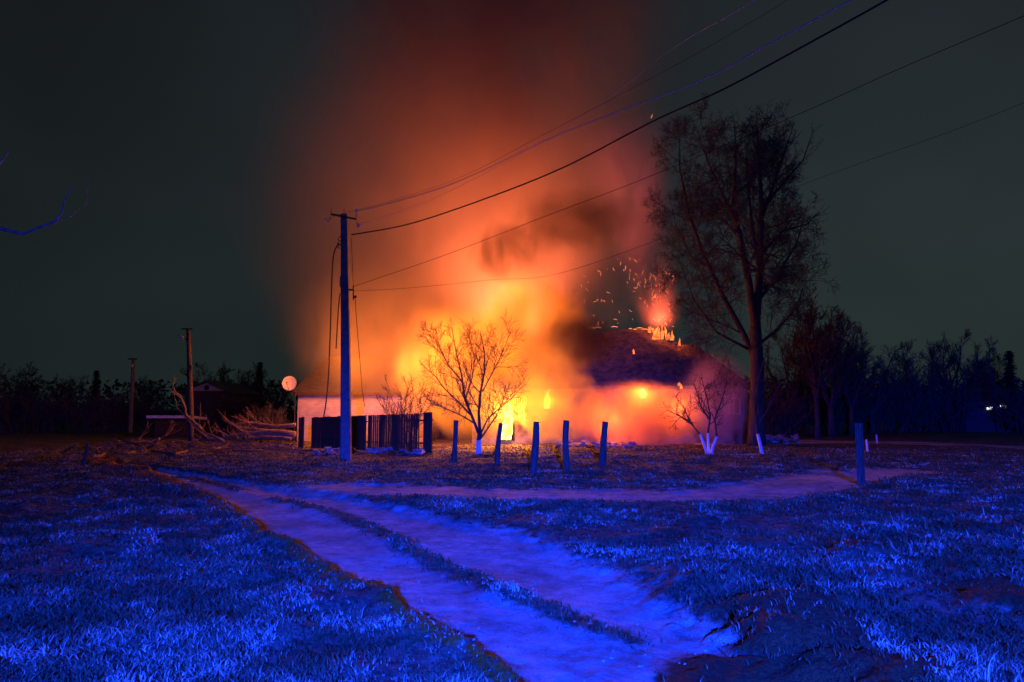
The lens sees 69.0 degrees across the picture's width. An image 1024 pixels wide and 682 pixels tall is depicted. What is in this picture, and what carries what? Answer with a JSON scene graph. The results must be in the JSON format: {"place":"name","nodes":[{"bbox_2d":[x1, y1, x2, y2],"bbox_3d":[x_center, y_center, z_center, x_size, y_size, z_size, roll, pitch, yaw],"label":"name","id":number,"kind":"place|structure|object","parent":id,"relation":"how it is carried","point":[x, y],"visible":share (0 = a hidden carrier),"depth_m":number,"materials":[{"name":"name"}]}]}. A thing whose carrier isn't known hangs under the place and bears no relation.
{"place":"outdoors","nodes":[
{"label":"outdoors","id":0,"kind":"place"},
{"bbox_2d":[146,415,206,436],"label":"shed","id":1,"kind":"structure","parent":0,"point":[162,424],"depth_m":43.72,"materials":[{"name":"brown wood"}]},
{"bbox_2d":[178,380,260,429],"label":"house","id":2,"kind":"structure","parent":0,"point":[205,392],"depth_m":57.85,"materials":[{"name":"dark wooden planks"},{"name":"slate"}]},
{"bbox_2d":[0,410,1023,681],"bbox_3d":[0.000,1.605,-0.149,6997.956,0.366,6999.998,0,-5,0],"label":"ground","id":3,"kind":"structure","parent":0,"point":[470,542],"depth_m":8.27,"materials":[{"name":"soil"}]},
{"bbox_2d":[0,370,9,390],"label":"bare tree","id":4,"kind":"object","parent":3,"relation":"on","point":[3,380],"visible":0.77,"depth_m":55.67,"materials":[{"name":"brown plant"}]},
{"bbox_2d":[0,360,47,429],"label":"bare tree","id":5,"kind":"object","parent":3,"relation":"on","point":[23,382],"visible":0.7,"depth_m":59.68,"materials":[{"name":"brown plant"}]},
{"bbox_2d":[0,151,89,235],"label":"overhanging tree","id":6,"kind":"object","parent":3,"relation":"on","point":[4,229],"visible":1,"depth_m":11.70,"materials":[{"name":"brown plant"}]},
{"bbox_2d":[42,373,87,427],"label":"bare tree","id":7,"kind":"object","parent":3,"relation":"on","point":[70,385],"visible":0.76,"depth_m":63.46,"materials":[{"name":"brown plant"}]},
{"bbox_2d":[81,443,88,465],"bbox_3d":[-12.350,3.302,21.524,0.214,0.689,0.097,0,-5,0],"label":"stake","id":8,"kind":"object","parent":3,"relation":"on","point":[85,455],"visible":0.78,"depth_m":21.50,"materials":[{"name":"grey wood"}]},
{"bbox_2d":[88,370,100,428],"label":"evergreen tree","id":9,"kind":"object","parent":3,"relation":"on","point":[96,383],"visible":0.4,"depth_m":61.82,"materials":[{"name":"green plant"}]},
{"bbox_2d":[114,451,136,453],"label":"fallen branch","id":10,"kind":"object","parent":3,"relation":"on","point":[125,452],"visible":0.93,"depth_m":25.97,"materials":[{"name":"brown wood"}]},
{"bbox_2d":[111,434,141,446],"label":"fallen branch","id":11,"kind":"object","parent":3,"relation":"on","point":[112,435],"visible":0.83,"depth_m":31.15,"materials":[{"name":"brown wood"}]},
{"bbox_2d":[128,358,136,432],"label":"utility pole","id":12,"kind":"object","parent":3,"relation":"on","point":[130,417],"visible":1,"depth_m":51.76,"materials":[{"name":"wood"}]},
{"bbox_2d":[115,416,179,446],"bbox_3d":[-15.156,3.736,30.517,2.947,1.285,1.500,0,-5,0],"label":"fallen branch","id":13,"kind":"object","parent":3,"relation":"on","point":[147,432],"visible":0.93,"depth_m":30.36,"materials":[{"name":"brown wood"}]},
{"bbox_2d":[147,437,160,448],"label":"fallen branch","id":14,"kind":"object","parent":3,"relation":"on","point":[152,444],"visible":0.88,"depth_m":29.23,"materials":[{"name":"brown wood"}]},
{"bbox_2d":[134,376,174,427],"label":"bare tree","id":15,"kind":"object","parent":3,"relation":"on","point":[153,393],"visible":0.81,"depth_m":65.83,"materials":[{"name":"brown plant"}]},
{"bbox_2d":[151,449,187,455],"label":"fallen branch","id":16,"kind":"object","parent":3,"relation":"on","point":[162,452],"visible":1,"depth_m":26.52,"materials":[{"name":"brown wood"}]},
{"bbox_2d":[177,328,193,446],"bbox_3d":[-13.994,2.084,31.898,0.922,5.300,0.347,0,-5,0],"label":"utility pole","id":17,"kind":"object","parent":3,"relation":"on","point":[190,390],"visible":0.91,"depth_m":31.86,"materials":[{"name":"wood"}]},
{"bbox_2d":[169,422,223,444],"bbox_3d":[-13.164,3.884,31.078,2.548,1.064,1.017,0,-5,0],"label":"fallen branch","id":18,"kind":"object","parent":3,"relation":"on","point":[200,437],"visible":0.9,"depth_m":30.77,"materials":[{"name":"brown wood"}]},
{"bbox_2d":[95,435,299,452],"bbox_3d":[-12.985,4.160,30.006,10.426,0.664,5.956,0,-5,0],"label":"brushwood","id":19,"kind":"object","parent":3,"relation":"on","point":[170,446],"visible":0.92,"depth_m":28.77,"materials":[{"name":"brown wood"}]},
{"bbox_2d":[181,402,224,441],"bbox_3d":[-12.725,3.346,30.675,1.756,1.668,0.488,1,-5,-13],"label":"fallen branch","id":20,"kind":"object","parent":3,"relation":"on","point":[218,438],"visible":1,"depth_m":30.73,"materials":[{"name":"brown wood"}]},
{"bbox_2d":[170,376,202,430],"bbox_3d":[-13.749,2.537,30.835,1.720,2.334,0.941,-2,-6,23],"label":"fallen branch","id":21,"kind":"object","parent":20,"relation":"on","point":[194,423],"visible":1,"depth_m":30.81,"materials":[{"name":"brown wood"}]},
{"bbox_2d":[174,395,183,414],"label":"fallen branch","id":22,"kind":"object","parent":21,"relation":"on","point":[178,409],"visible":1,"depth_m":30.86,"materials":[{"name":"brown wood"}]},
{"bbox_2d":[180,362,235,384],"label":"bare tree","id":23,"kind":"object","parent":3,"relation":"on","point":[224,372],"visible":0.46,"depth_m":73.58,"materials":[{"name":"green plant"}]},
{"bbox_2d":[195,390,265,432],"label":"bare bush","id":24,"kind":"object","parent":3,"relation":"on","point":[234,409],"visible":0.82,"depth_m":50.92,"materials":[{"name":"brown plant"}]},
{"bbox_2d":[225,417,258,443],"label":"bare bush","id":25,"kind":"object","parent":3,"relation":"on","point":[239,421],"visible":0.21,"depth_m":34.57,"materials":[{"name":"brown plant"}]},
{"bbox_2d":[189,417,295,441],"bbox_3d":[-11.333,3.775,31.406,4.484,1.129,1.129,0,-5,0],"label":"fallen log","id":26,"kind":"object","parent":3,"relation":"on","point":[279,432],"visible":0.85,"depth_m":31.18,"materials":[{"name":"brown wood"}]},
{"bbox_2d":[217,409,267,430],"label":"fallen branch","id":27,"kind":"object","parent":3,"relation":"on","point":[250,429],"visible":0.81,"depth_m":31.75,"materials":[{"name":"brown wood"}]},
{"bbox_2d":[229,407,295,427],"bbox_3d":[-10.804,3.287,32.223,2.749,0.953,1.056,2,-6,-23],"label":"fallen branch","id":28,"kind":"object","parent":27,"relation":"on","point":[290,425],"visible":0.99,"depth_m":32.20,"materials":[{"name":"brown wood"}]},
{"bbox_2d":[232,449,262,451],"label":"fallen branch","id":29,"kind":"object","parent":3,"relation":"on","point":[248,451],"visible":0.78,"depth_m":27.76,"materials":[{"name":"brown wood"}]},
{"bbox_2d":[232,361,267,401],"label":"bare tree","id":30,"kind":"object","parent":3,"relation":"on","point":[242,383],"visible":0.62,"depth_m":69.51,"materials":[{"name":"brown plant"}]},
{"bbox_2d":[222,422,291,441],"bbox_3d":[-10.334,3.658,30.360,2.745,0.936,0.924,0,-5,0],"label":"fallen log","id":31,"kind":"object","parent":3,"relation":"on","point":[284,438],"visible":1,"depth_m":30.22,"materials":[{"name":"brown wood"}]},
{"bbox_2d":[241,405,279,445],"bbox_3d":[-11.220,3.716,33.058,1.505,1.914,1.906,4,-7,-39],"label":"bare bush","id":32,"kind":"object","parent":3,"relation":"on","point":[260,419],"visible":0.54,"depth_m":32.86,"materials":[{"name":"brown plant"}]},
{"bbox_2d":[254,362,266,422],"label":"evergreen tree","id":33,"kind":"object","parent":3,"relation":"on","point":[258,365],"visible":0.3,"depth_m":71.76,"materials":[{"name":"green plant"}]},
{"bbox_2d":[246,402,289,444],"bbox_3d":[-10.848,3.707,33.599,2.018,2.027,1.594,4,-6,-35],"label":"bare bush","id":34,"kind":"object","parent":3,"relation":"on","point":[280,419],"visible":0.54,"depth_m":33.70,"materials":[{"name":"brown plant"}]},
{"bbox_2d":[255,379,297,424],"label":"bare tree","id":35,"kind":"object","parent":3,"relation":"on","point":[271,401],"visible":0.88,"depth_m":65.73,"materials":[{"name":"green plant"}]},
{"bbox_2d":[282,376,296,441],"bbox_3d":[-10.947,3.396,36.679,0.647,3.352,0.589,4,-7,-36],"label":"satellite dish","id":36,"kind":"object","parent":3,"relation":"on","point":[289,382],"visible":0.98,"depth_m":36.91,"materials":[{"name":"metal"}]},
{"bbox_2d":[324,209,359,460],"bbox_3d":[-5.513,-0.182,24.016,1.186,8.359,0.375,0,-5,0],"label":"utility pole","id":37,"kind":"object","parent":3,"relation":"on","point":[345,425],"visible":0.98,"depth_m":23.89,"materials":[{"name":"concrete"}]},
{"bbox_2d":[323,244,338,418],"bbox_3d":[-5.845,-0.363,24.056,0.408,5.705,0.042,0,-5,0],"label":"hanging cable","id":38,"kind":"object","parent":37,"relation":"hanging from","point":[330,331],"visible":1,"depth_m":24.03,"materials":[{"name":"rubber"}]},
{"bbox_2d":[335,295,339,348],"bbox_3d":[-5.626,-0.624,24.080,0.124,1.751,0.038,0,-5,0],"label":"hanging cable","id":39,"kind":"object","parent":37,"relation":"hanging from","point":[337,321],"visible":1,"depth_m":24.06,"materials":[{"name":"rubber"}]},
{"bbox_2d":[355,299,364,406],"bbox_3d":[-4.895,0.370,23.988,0.397,3.495,0.022,0,-5,0],"label":"hanging cable","id":40,"kind":"object","parent":37,"relation":"hanging from","point":[359,352],"visible":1,"depth_m":23.98,"materials":[{"name":"rubber"}]},
{"bbox_2d":[360,0,753,224],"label":"overhead wire","id":41,"kind":"object","parent":37,"relation":"attached to","point":[586,114],"visible":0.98,"depth_m":20.05,"materials":[{"name":"metal"}]},
{"bbox_2d":[333,0,786,216],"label":"overhead wire","id":42,"kind":"object","parent":37,"relation":"attached to","point":[597,106],"visible":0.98,"depth_m":18.87,"materials":[{"name":"metal"}]},
{"bbox_2d":[358,0,850,211],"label":"overhead wire","id":43,"kind":"object","parent":37,"relation":"attached to","point":[635,105],"visible":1,"depth_m":16.93,"materials":[{"name":"metal"}]},
{"bbox_2d":[351,0,887,234],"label":"overhead cable","id":44,"kind":"object","parent":37,"relation":"attached to","point":[824,34],"visible":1,"depth_m":16.67,"materials":[{"name":"rubber"}]},
{"bbox_2d":[356,16,1022,285],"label":"overhead wire","id":45,"kind":"object","parent":37,"relation":"attached to","point":[721,146],"visible":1,"depth_m":18.93,"materials":[{"name":"metal"}]},
{"bbox_2d":[361,103,1022,290],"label":"overhead wire","id":46,"kind":"object","parent":37,"relation":"attached to","point":[713,218],"visible":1,"depth_m":24.35,"materials":[{"name":"metal"}]},
{"bbox_2d":[298,412,432,452],"bbox_3d":[-5.791,3.533,28.819,7.120,1.560,0.202,-4,-6,34],"label":"plank fence","id":47,"kind":"object","parent":3,"relation":"on","point":[325,431],"visible":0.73,"depth_m":28.30,"materials":[{"name":"brown wood"}]},
{"bbox_2d":[291,356,444,441],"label":"brick shed","id":48,"kind":"structure","parent":3,"relation":"on","point":[310,389],"depth_m":37.58,"materials":[{"name":"stone"}]},
{"bbox_2d":[312,446,424,455],"bbox_3d":[-5.171,4.007,27.036,4.259,0.314,2.313,0,-5,0],"label":"fence footing","id":49,"kind":"object","parent":3,"relation":"on","point":[375,450],"visible":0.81,"depth_m":26.71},
{"bbox_2d":[375,373,430,441],"bbox_3d":[-4.317,2.880,30.386,2.351,3.158,1.988,-3,-6,33],"label":"bare bush","id":50,"kind":"object","parent":3,"relation":"on","point":[400,405],"visible":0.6,"depth_m":30.30,"materials":[{"name":"brown plant"}]},
{"bbox_2d":[451,420,458,461],"bbox_3d":[-1.738,3.064,22.589,0.203,1.314,0.183,-4,-6,36],"label":"wooden post","id":51,"kind":"object","parent":3,"relation":"on","point":[454,446],"visible":0.94,"depth_m":22.53,"materials":[{"name":"wood"}]},
{"bbox_2d":[416,308,529,453],"bbox_3d":[-1.345,1.486,25.788,4.112,5.202,3.335,0,-5,0],"label":"fruit tree","id":52,"kind":"object","parent":3,"relation":"on","point":[479,431],"visible":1,"depth_m":25.61,"materials":[{"name":"brown plant"}]},
{"bbox_2d":[494,423,502,464],"bbox_3d":[-0.380,2.958,21.310,0.250,1.243,0.162,0,-5,0],"label":"wooden post","id":53,"kind":"object","parent":3,"relation":"on","point":[498,448],"visible":0.94,"depth_m":21.25,"materials":[{"name":"wood"}]},
{"bbox_2d":[0,373,1023,419],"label":"distant woods","id":54,"kind":"object","parent":3,"relation":"on","point":[107,390],"visible":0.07,"depth_m":112.20,"materials":[{"name":"brown plant"}]},
{"bbox_2d":[529,422,538,473],"bbox_3d":[0.552,2.715,18.573,0.267,1.405,0.185,0,-5,0],"label":"wooden post","id":55,"kind":"object","parent":3,"relation":"on","point":[534,455],"visible":0.93,"depth_m":18.51,"materials":[{"name":"wood"}]},
{"bbox_2d":[562,420,570,471],"bbox_3d":[1.448,2.816,19.741,0.223,1.428,0.208,0,-5,0],"label":"wooden post","id":56,"kind":"object","parent":3,"relation":"on","point":[565,450],"visible":0.93,"depth_m":19.68,"materials":[{"name":"wood"}]},
{"bbox_2d":[553,440,644,447],"bbox_3d":[3.870,4.600,33.350,4.365,0.348,5.513,0,-5,0],"label":"scattered debris","id":57,"kind":"object","parent":3,"relation":"on","point":[588,444],"visible":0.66,"depth_m":32.00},
{"bbox_2d":[598,421,607,465],"bbox_3d":[2.609,2.969,21.309,0.305,1.339,0.226,0,-5,0],"label":"wooden post","id":58,"kind":"object","parent":3,"relation":"on","point":[603,449],"visible":0.91,"depth_m":21.24,"materials":[{"name":"wood"}]},
{"bbox_2d":[461,326,750,443],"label":"burning house","id":59,"kind":"structure","parent":3,"relation":"on","point":[591,383],"depth_m":34.70,"materials":[{"name":"paint"}]},
{"bbox_2d":[501,393,512,439],"bbox_3d":[-0.260,3.416,34.518,0.621,2.324,0.657,0,-5,0],"label":"flame","id":60,"kind":"object","parent":59,"relation":"on","point":[507,431],"visible":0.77,"depth_m":34.28,"materials":[{"name":"yellow"}]},
{"bbox_2d":[518,400,521,417],"bbox_3d":[0.402,3.145,34.851,0.221,0.958,0.248,-3,-6,27],"label":"flame","id":61,"kind":"object","parent":59,"relation":"on","point":[520,410],"visible":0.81,"depth_m":34.80,"materials":[{"name":"yellow"}]},
{"bbox_2d":[516,395,527,418],"bbox_3d":[0.479,3.067,34.675,0.539,1.134,0.100,0,-5,0],"label":"window frame","id":62,"kind":"structure","parent":59,"relation":"in","point":[516,395],"depth_m":34.64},
{"bbox_2d":[544,390,549,407],"bbox_3d":[1.633,2.671,34.629,0.299,0.938,0.420,0,-5,0],"label":"flame","id":63,"kind":"object","parent":59,"relation":"on","point":[547,402],"visible":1,"depth_m":34.49,"materials":[{"name":"yellow"}]},
{"bbox_2d":[543,389,554,410],"bbox_3d":[1.722,2.725,34.706,0.569,1.046,0.100,0,-5,0],"label":"window frame","id":64,"kind":"structure","parent":59,"relation":"in","point":[543,389],"depth_m":34.64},
{"bbox_2d":[640,389,645,397],"bbox_3d":[6.095,2.288,34.681,0.324,0.763,0.270,0,-5,0],"label":"flame","id":65,"kind":"object","parent":59,"relation":"on","point":[642,393],"visible":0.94,"depth_m":34.62,"materials":[{"name":"yellow"}]},
{"bbox_2d":[636,389,649,410],"bbox_3d":[6.093,2.703,34.708,0.629,1.090,0.100,0,-5,0],"label":"window frame","id":66,"kind":"structure","parent":59,"relation":"in","point":[637,409],"depth_m":34.64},
{"bbox_2d":[652,323,667,339],"bbox_3d":[7.539,-0.492,37.892,0.886,0.843,0.264,0,-5,0],"label":"flame","id":67,"kind":"object","parent":59,"relation":"on","point":[656,334],"visible":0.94,"depth_m":37.83,"materials":[{"name":"orange"}]},
{"bbox_2d":[666,332,673,340],"bbox_3d":[7.977,-0.289,37.637,0.442,0.530,0.225,2,-6,-24],"label":"flame","id":68,"kind":"object","parent":59,"relation":"on","point":[671,338],"visible":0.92,"depth_m":37.60,"materials":[{"name":"orange"}]},
{"bbox_2d":[728,398,740,414],"bbox_3d":[10.345,3.038,34.678,0.569,0.776,0.100,0,-5,0],"label":"window frame","id":69,"kind":"structure","parent":59,"relation":"in","point":[729,413],"depth_m":34.63,"materials":[{"name":"paint"}]},
{"bbox_2d":[659,374,733,453],"bbox_3d":[6.533,2.586,26.210,2.737,2.968,2.090,0,-5,0],"label":"three stem tree","id":70,"kind":"object","parent":3,"relation":"on","point":[707,448],"visible":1,"depth_m":26.16,"materials":[{"name":"brown plant"}]},
{"bbox_2d":[640,91,839,445],"bbox_3d":[10.377,-3.005,33.218,8.874,15.508,8.031,0,-5,0],"label":"tall bare tree","id":71,"kind":"object","parent":3,"relation":"on","point":[756,294],"visible":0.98,"depth_m":32.66,"materials":[{"name":"brown plant"}]},
{"bbox_2d":[747,340,787,453],"bbox_3d":[8.814,1.969,25.712,1.194,4.138,1.273,0,-5,0],"label":"leaning sapling","id":72,"kind":"object","parent":3,"relation":"on","point":[757,429],"visible":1,"depth_m":25.70,"materials":[{"name":"brown plant"}]},
{"bbox_2d":[766,434,799,443],"bbox_3d":[13.950,5.080,38.694,1.880,0.335,8.677,-2,-6,21],"label":"rubble heap","id":73,"kind":"object","parent":3,"relation":"on","point":[774,439],"visible":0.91,"depth_m":37.06,"materials":[{"name":"stone"}]},
{"bbox_2d":[747,386,819,436],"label":"bare bush","id":74,"kind":"object","parent":3,"relation":"on","point":[777,411],"visible":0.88,"depth_m":43.35,"materials":[{"name":"brown plant"}]},
{"bbox_2d":[763,326,812,434],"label":"bare tree","id":75,"kind":"object","parent":3,"relation":"on","point":[786,384],"visible":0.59,"depth_m":45.85,"materials":[{"name":"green plant"}]},
{"bbox_2d":[765,382,844,433],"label":"bare bush","id":76,"kind":"object","parent":3,"relation":"on","point":[806,429],"visible":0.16,"depth_m":49.45,"materials":[{"name":"brown plant"}]},
{"bbox_2d":[778,286,851,438],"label":"bare tree","id":77,"kind":"object","parent":3,"relation":"on","point":[815,380],"visible":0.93,"depth_m":40.62,"materials":[{"name":"brown plant"}]},
{"bbox_2d":[780,303,873,436],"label":"bare tree","id":78,"kind":"object","parent":3,"relation":"on","point":[837,382],"visible":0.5,"depth_m":43.41,"materials":[{"name":"brown plant"}]},
{"bbox_2d":[777,363,883,434],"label":"bare bush","id":79,"kind":"object","parent":3,"relation":"on","point":[843,413],"visible":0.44,"depth_m":48.63,"materials":[{"name":"brown plant"}]},
{"bbox_2d":[855,423,864,484],"bbox_3d":[7.494,2.479,16.037,0.130,1.412,0.120,4,-7,-40],"label":"concrete post","id":80,"kind":"object","parent":3,"relation":"on","point":[859,443],"visible":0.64,"depth_m":16.00,"materials":[{"name":"concrete"}]},
{"bbox_2d":[822,317,898,434],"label":"bare tree","id":81,"kind":"object","parent":3,"relation":"on","point":[851,404],"visible":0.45,"depth_m":46.52,"materials":[{"name":"brown plant"}]},
{"bbox_2d":[845,342,927,433],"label":"bare tree","id":82,"kind":"object","parent":3,"relation":"on","point":[872,416],"visible":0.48,"depth_m":49.57,"materials":[{"name":"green plant"}]},
{"bbox_2d":[841,375,933,432],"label":"bare bush","id":83,"kind":"object","parent":3,"relation":"on","point":[891,406],"visible":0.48,"depth_m":50.64,"materials":[{"name":"brown plant"}]},
{"bbox_2d":[875,363,908,430],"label":"bare tree","id":84,"kind":"object","parent":3,"relation":"on","point":[907,374],"visible":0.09,"depth_m":55.84,"materials":[{"name":"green plant"}]},
{"bbox_2d":[875,375,971,431],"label":"bare bush","id":85,"kind":"object","parent":3,"relation":"on","point":[915,425],"visible":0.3,"depth_m":52.70,"materials":[{"name":"brown plant"}]},
{"bbox_2d":[892,338,954,429],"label":"bare tree","id":86,"kind":"object","parent":3,"relation":"on","point":[903,364],"visible":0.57,"depth_m":57.90,"materials":[{"name":"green plant"}]},
{"bbox_2d":[917,329,999,388],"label":"bare tree","id":87,"kind":"object","parent":3,"relation":"on","point":[959,356],"visible":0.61,"depth_m":59.34,"materials":[{"name":"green plant"}]},
{"bbox_2d":[929,351,1005,391],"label":"bare tree","id":88,"kind":"object","parent":3,"relation":"on","point":[983,383],"visible":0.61,"depth_m":56.33,"materials":[{"name":"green plant"}]},
{"bbox_2d":[934,388,1023,431],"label":"house","id":89,"kind":"structure","parent":3,"relation":"on","point":[981,423],"depth_m":52.77,"materials":[{"name":"grey"}]},
{"bbox_2d":[965,347,1017,387],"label":"bare tree","id":90,"kind":"object","parent":3,"relation":"on","point":[999,362],"visible":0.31,"depth_m":59.19,"materials":[{"name":"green plant"}]},
{"bbox_2d":[979,370,1023,433],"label":"bare bush","id":91,"kind":"object","parent":3,"relation":"on","point":[1017,413],"visible":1,"depth_m":49.87,"materials":[{"name":"brown plant"}]},
{"bbox_2d":[999,351,1020,432],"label":"evergreen tree","id":92,"kind":"object","parent":3,"relation":"on","point":[1009,373],"visible":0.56,"depth_m":51.85,"materials":[{"name":"green plant"}]},
{"bbox_2d":[0,443,1023,681],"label":"grass","id":93,"kind":"structure","parent":0,"point":[35,634],"depth_m":7.61,"materials":[{"name":"plant"}]},
{"bbox_2d":[0,0,1023,409],"label":"sky","id":94,"kind":"structure","parent":0,"point":[218,140],"materials":[{"name":"black"}]},
{"bbox_2d":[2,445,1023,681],"bbox_3d":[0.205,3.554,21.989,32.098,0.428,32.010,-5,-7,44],"label":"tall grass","id":95,"kind":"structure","parent":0,"point":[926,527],"depth_m":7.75,"materials":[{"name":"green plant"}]},
{"bbox_2d":[35,498,995,681],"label":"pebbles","id":96,"kind":"object","parent":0,"point":[458,646],"visible":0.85,"depth_m":6.17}
]}

